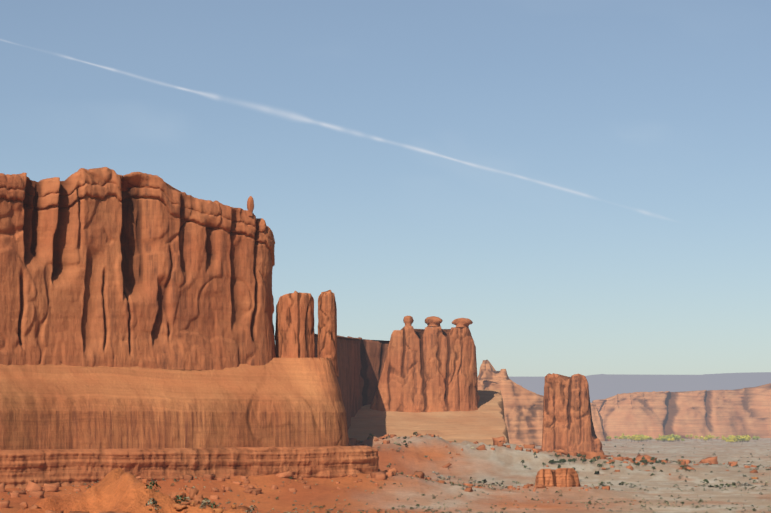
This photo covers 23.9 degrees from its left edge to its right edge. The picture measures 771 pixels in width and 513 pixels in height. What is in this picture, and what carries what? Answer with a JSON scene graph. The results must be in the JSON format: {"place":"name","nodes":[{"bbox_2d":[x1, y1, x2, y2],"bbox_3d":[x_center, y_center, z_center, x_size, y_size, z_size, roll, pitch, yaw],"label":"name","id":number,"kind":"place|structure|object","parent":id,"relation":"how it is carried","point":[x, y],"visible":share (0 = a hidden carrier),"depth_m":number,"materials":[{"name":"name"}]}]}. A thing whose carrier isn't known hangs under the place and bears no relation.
{"place":"outdoors","nodes":[
{"label":"outdoors","id":0,"kind":"place"},
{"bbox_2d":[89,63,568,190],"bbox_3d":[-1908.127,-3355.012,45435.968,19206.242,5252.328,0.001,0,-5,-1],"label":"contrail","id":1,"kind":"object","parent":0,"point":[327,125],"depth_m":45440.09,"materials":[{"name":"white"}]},
{"bbox_2d":[0,435,770,512],"bbox_3d":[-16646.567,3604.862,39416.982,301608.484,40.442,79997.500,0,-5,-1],"label":"terrain","id":2,"kind":"structure","parent":0,"point":[117,490],"depth_m":929.91,"materials":[{"name":"soil"}]},
{"bbox_2d":[0,445,378,487],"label":"rock ledge","id":3,"kind":"object","parent":2,"relation":"on","point":[41,467],"visible":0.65,"depth_m":880.20,"materials":[{"name":"brown stone"}]},
{"bbox_2d":[0,358,348,449],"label":"rock slope","id":4,"kind":"structure","parent":3,"relation":"on","point":[285,402],"depth_m":891.13,"materials":[{"name":"orange stone"}]},
{"bbox_2d":[0,167,276,369],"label":"mesa cliff","id":5,"kind":"structure","parent":4,"relation":"on","point":[105,266],"depth_m":903.71,"materials":[{"name":"orange stone"}]},
{"bbox_2d":[247,196,253,215],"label":"hoodoo rock","id":6,"kind":"object","parent":5,"relation":"on","point":[250,204],"visible":0.96,"depth_m":949.92,"materials":[{"name":"orange stone"}]},
{"bbox_2d":[275,291,314,357],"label":"rock pillar","id":7,"kind":"structure","parent":4,"relation":"on","point":[294,335],"depth_m":962.64,"materials":[{"name":"orange stone"}]},
{"bbox_2d":[317,290,338,376],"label":"rock pillar","id":8,"kind":"structure","parent":4,"relation":"on","point":[327,331],"depth_m":966.79,"materials":[{"name":"orange stone"}]},
{"bbox_2d":[314,334,389,428],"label":"cliff wall","id":9,"kind":"structure","parent":2,"relation":"on","point":[360,361],"depth_m":1664.63,"materials":[{"name":"brown stone"}]},
{"bbox_2d":[0,433,770,512],"bbox_3d":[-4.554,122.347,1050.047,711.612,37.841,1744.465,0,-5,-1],"label":"talus blocks","id":10,"kind":"object","parent":2,"relation":"on","point":[35,489],"visible":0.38,"depth_m":926.87,"materials":[{"name":"brown stone"}]},
{"bbox_2d":[1,432,770,512],"bbox_3d":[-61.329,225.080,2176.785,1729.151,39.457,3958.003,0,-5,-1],"label":"desert shrubs","id":11,"kind":"object","parent":2,"relation":"on","point":[733,484],"visible":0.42,"depth_m":917.65,"materials":[{"name":"green plant"}]},
{"bbox_2d":[348,390,508,444],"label":"rock base","id":12,"kind":"object","parent":2,"relation":"on","point":[484,423],"visible":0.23,"depth_m":1609.35,"materials":[{"name":"brown stone"}]},
{"bbox_2d":[370,326,478,412],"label":"rock butte","id":13,"kind":"object","parent":12,"relation":"on","point":[430,369],"visible":0.81,"depth_m":1670.90,"materials":[{"name":"orange stone"}]},
{"bbox_2d":[403,316,413,325],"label":"balanced rock","id":14,"kind":"object","parent":13,"relation":"on","point":[408,320],"visible":0.9,"depth_m":1681.65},
{"bbox_2d":[425,316,442,326],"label":"balanced rock","id":15,"kind":"object","parent":13,"relation":"on","point":[433,321],"visible":1,"depth_m":1679.72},
{"bbox_2d":[452,318,472,327],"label":"balanced rock","id":16,"kind":"object","parent":13,"relation":"on","point":[462,322],"visible":0.94,"depth_m":1679.84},
{"bbox_2d":[99,442,758,512],"bbox_3d":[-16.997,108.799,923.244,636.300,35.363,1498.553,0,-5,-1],"label":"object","id":17,"kind":"object","parent":2,"relation":"on","point":[180,506],"visible":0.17,"depth_m":238.82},
{"bbox_2d":[478,379,543,445],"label":"cliff","id":18,"kind":"structure","parent":2,"relation":"on","point":[523,411],"depth_m":3395.85,"materials":[{"name":"brown stone"}]},
{"bbox_2d":[477,360,510,379],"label":"rock pinnacle","id":19,"kind":"object","parent":18,"relation":"on","point":[487,370],"visible":0.52,"depth_m":3480.22,"materials":[{"name":"orange stone"}]},
{"bbox_2d":[535,468,580,486],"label":"rock outcrop","id":20,"kind":"object","parent":2,"relation":"on","point":[563,477],"visible":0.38,"depth_m":974.53,"materials":[{"name":"brown stone"}]},
{"bbox_2d":[541,373,604,454],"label":"rock butte","id":21,"kind":"object","parent":2,"relation":"on","point":[568,426],"visible":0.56,"depth_m":1874.06,"materials":[{"name":"brown stone"}]},
{"bbox_2d":[590,402,611,440],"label":"rock domes","id":22,"kind":"structure","parent":2,"relation":"on","point":[600,431],"depth_m":4275.19,"materials":[{"name":"brown stone"}]},
{"bbox_2d":[520,433,759,471],"bbox_3d":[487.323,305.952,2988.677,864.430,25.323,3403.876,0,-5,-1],"label":"cottonwood trees","id":23,"kind":"object","parent":2,"relation":"on","point":[673,437],"visible":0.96,"depth_m":4049.13,"materials":[{"name":"green plant"}]},
{"bbox_2d":[592,383,770,438],"bbox_3d":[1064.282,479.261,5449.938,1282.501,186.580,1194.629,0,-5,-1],"label":"cliff","id":24,"kind":"structure","parent":2,"relation":"on","point":[716,413],"depth_m":5020.63,"materials":[{"name":"orange stone"}]},
{"bbox_2d":[0,0,770,376],"label":"sky","id":25,"kind":"structure","parent":0,"point":[653,116],"materials":[{"name":"blue"}]},
{"bbox_2d":[509,372,770,402],"bbox_3d":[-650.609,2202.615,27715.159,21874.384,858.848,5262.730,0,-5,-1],"label":"plateau","id":26,"kind":"structure","parent":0,"point":[603,386],"depth_m":26131.37,"materials":[{"name":"stone"}]}
]}

